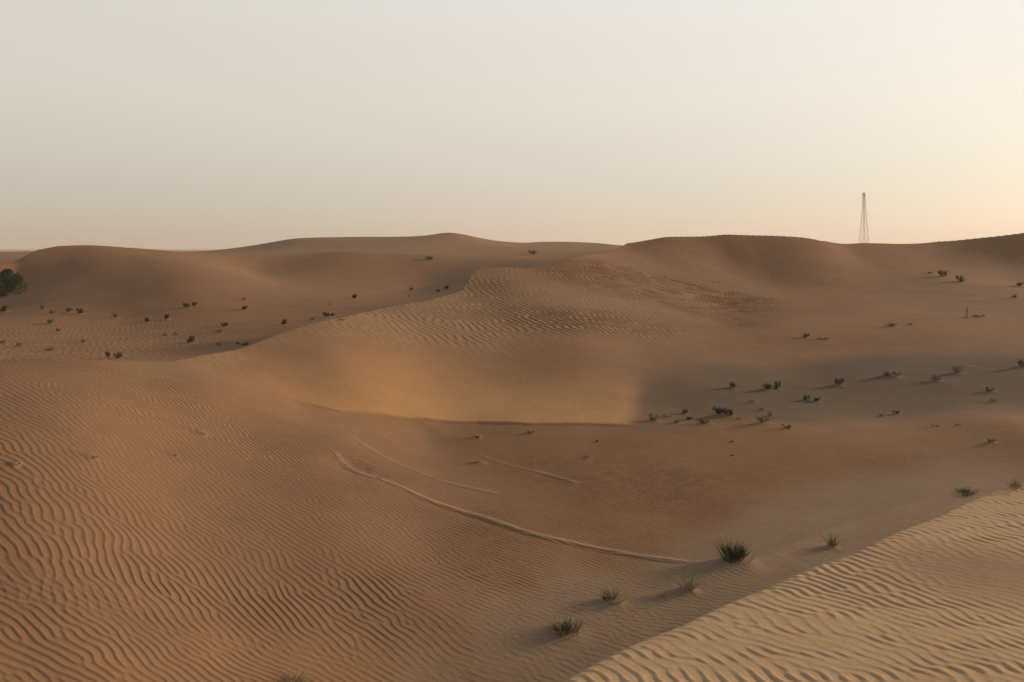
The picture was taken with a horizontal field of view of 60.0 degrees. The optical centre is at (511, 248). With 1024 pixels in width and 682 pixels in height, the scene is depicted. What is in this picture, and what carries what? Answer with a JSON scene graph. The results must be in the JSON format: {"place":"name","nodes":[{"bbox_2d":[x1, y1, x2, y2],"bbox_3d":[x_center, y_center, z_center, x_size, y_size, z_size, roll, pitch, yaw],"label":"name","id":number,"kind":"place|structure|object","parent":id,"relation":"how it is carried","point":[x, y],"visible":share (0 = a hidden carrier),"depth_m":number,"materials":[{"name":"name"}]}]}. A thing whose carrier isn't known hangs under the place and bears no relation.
{"place":"outdoors","nodes":[
{"label":"outdoors","id":0,"kind":"place"},
{"bbox_2d":[0,233,1023,681],"bbox_3d":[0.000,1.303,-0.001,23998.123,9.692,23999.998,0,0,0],"label":"sand dunes","id":1,"kind":"structure","parent":0,"point":[328,499],"depth_m":14.46,"materials":[{"name":"brown sand"}]},
{"bbox_2d":[0,305,9,311],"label":"desert shrub","id":2,"kind":"object","parent":1,"relation":"on","point":[4,307],"visible":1,"depth_m":59.98,"materials":[{"name":"green plant"}]},
{"bbox_2d":[0,268,26,297],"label":"desert tree","id":3,"kind":"object","parent":1,"relation":"on","point":[10,280],"visible":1,"depth_m":63.41,"materials":[{"name":"green plant"}]},
{"bbox_2d":[113,352,121,357],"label":"desert shrub","id":4,"kind":"object","parent":1,"relation":"on","point":[118,356],"visible":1,"depth_m":33.24,"materials":[{"name":"green plant"}]},
{"bbox_2d":[187,336,194,342],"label":"desert shrub","id":5,"kind":"object","parent":1,"relation":"on","point":[191,339],"visible":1,"depth_m":41.67,"materials":[{"name":"green plant"}]},
{"bbox_2d":[265,668,317,681],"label":"grass clump","id":6,"kind":"object","parent":1,"relation":"on","point":[299,679],"visible":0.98,"depth_m":7.63,"materials":[{"name":"plant"}]},
{"bbox_2d":[542,609,587,636],"bbox_3d":[0.566,3.878,9.214,0.549,0.197,0.546,0,0,27],"label":"grass clump","id":7,"kind":"object","parent":1,"relation":"on","point":[577,628],"visible":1,"depth_m":9.20,"materials":[{"name":"plant"}]},
{"bbox_2d":[595,586,628,603],"bbox_3d":[1.135,3.874,9.995,0.453,0.191,0.456,0,0,-8],"label":"grass clump","id":8,"kind":"object","parent":1,"relation":"on","point":[608,596],"visible":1,"depth_m":9.98,"materials":[{"name":"plant"}]},
{"bbox_2d":[672,565,706,590],"bbox_3d":[2.068,3.830,10.292,0.502,0.235,0.466,0,0,2],"label":"grass clump","id":9,"kind":"object","parent":1,"relation":"on","point":[692,587],"visible":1,"depth_m":10.32,"materials":[{"name":"plant"}]},
{"bbox_2d":[699,418,711,423],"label":"desert shrub","id":10,"kind":"object","parent":1,"relation":"on","point":[702,421],"visible":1,"depth_m":19.89,"materials":[{"name":"green plant"}]},
{"bbox_2d":[712,407,722,413],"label":"desert shrub","id":11,"kind":"object","parent":1,"relation":"on","point":[718,411],"visible":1,"depth_m":20.84,"materials":[{"name":"green plant"}]},
{"bbox_2d":[721,408,733,414],"bbox_3d":[5.074,3.824,20.810,0.373,0.208,0.226,0,0,15],"label":"desert shrub","id":12,"kind":"object","parent":1,"relation":"on","point":[726,411],"visible":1,"depth_m":20.79,"materials":[{"name":"green plant"}]},
{"bbox_2d":[709,537,761,564],"bbox_3d":[2.815,3.785,11.204,0.723,0.287,0.752,0,0,-34],"label":"grass clump","id":13,"kind":"object","parent":1,"relation":"on","point":[729,554],"visible":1,"depth_m":11.20,"materials":[{"name":"plant"}]},
{"bbox_2d":[757,415,769,421],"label":"desert shrub","id":14,"kind":"object","parent":1,"relation":"on","point":[761,418],"visible":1,"depth_m":19.63,"materials":[{"name":"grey plant"}]},
{"bbox_2d":[763,383,771,388],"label":"desert shrub","id":15,"kind":"object","parent":1,"relation":"on","point":[767,386],"visible":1,"depth_m":24.23,"materials":[{"name":"green plant"}]},
{"bbox_2d":[772,381,780,387],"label":"desert shrub","id":16,"kind":"object","parent":1,"relation":"on","point":[776,385],"visible":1,"depth_m":24.40,"materials":[{"name":"green plant"}]},
{"bbox_2d":[819,532,840,545],"bbox_3d":[4.270,3.875,11.843,0.344,0.191,0.369,0,0,-16],"label":"grass clump","id":17,"kind":"object","parent":1,"relation":"on","point":[831,542],"visible":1,"depth_m":11.83,"materials":[{"name":"plant"}]},
{"bbox_2d":[834,378,844,384],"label":"desert shrub","id":18,"kind":"object","parent":1,"relation":"on","point":[840,381],"visible":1,"depth_m":25.17,"materials":[{"name":"green plant"}]},
{"bbox_2d":[929,373,941,380],"bbox_3d":[12.220,3.689,25.537,0.352,0.254,0.385,0,0,-35],"label":"desert shrub","id":19,"kind":"object","parent":1,"relation":"on","point":[935,377],"visible":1,"depth_m":25.54,"materials":[{"name":"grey plant"}]},
{"bbox_2d":[938,270,946,275],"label":"desert shrub","id":20,"kind":"object","parent":1,"relation":"on","point":[940,272],"visible":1,"depth_m":68.98,"materials":[{"name":"green plant"}]},
{"bbox_2d":[952,366,961,371],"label":"desert shrub","id":21,"kind":"object","parent":1,"relation":"on","point":[956,370],"visible":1,"depth_m":26.60,"materials":[{"name":"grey plant"}]},
{"bbox_2d":[954,275,966,280],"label":"desert shrub","id":22,"kind":"object","parent":1,"relation":"on","point":[960,278],"visible":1,"depth_m":65.72,"materials":[{"name":"green plant"}]},
{"bbox_2d":[949,487,978,495],"bbox_3d":[7.429,3.960,14.564,0.479,0.125,0.499,0,0,17],"label":"grass clump","id":23,"kind":"object","parent":1,"relation":"on","point":[964,490],"visible":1,"depth_m":14.56,"materials":[{"name":"green plant"}]},
{"bbox_2d":[1004,478,1023,488],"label":"grass clump","id":24,"kind":"object","parent":1,"relation":"on","point":[1015,485],"visible":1,"depth_m":6.68,"materials":[{"name":"plant"}]},
{"bbox_2d":[0,0,1023,248],"label":"sky","id":25,"kind":"structure","parent":0,"point":[143,124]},
{"bbox_2d":[859,192,868,241],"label":"lattice tower","id":26,"kind":"structure","parent":0,"point":[863,207],"depth_m":699.68,"materials":[{"name":"metal"}]}
]}

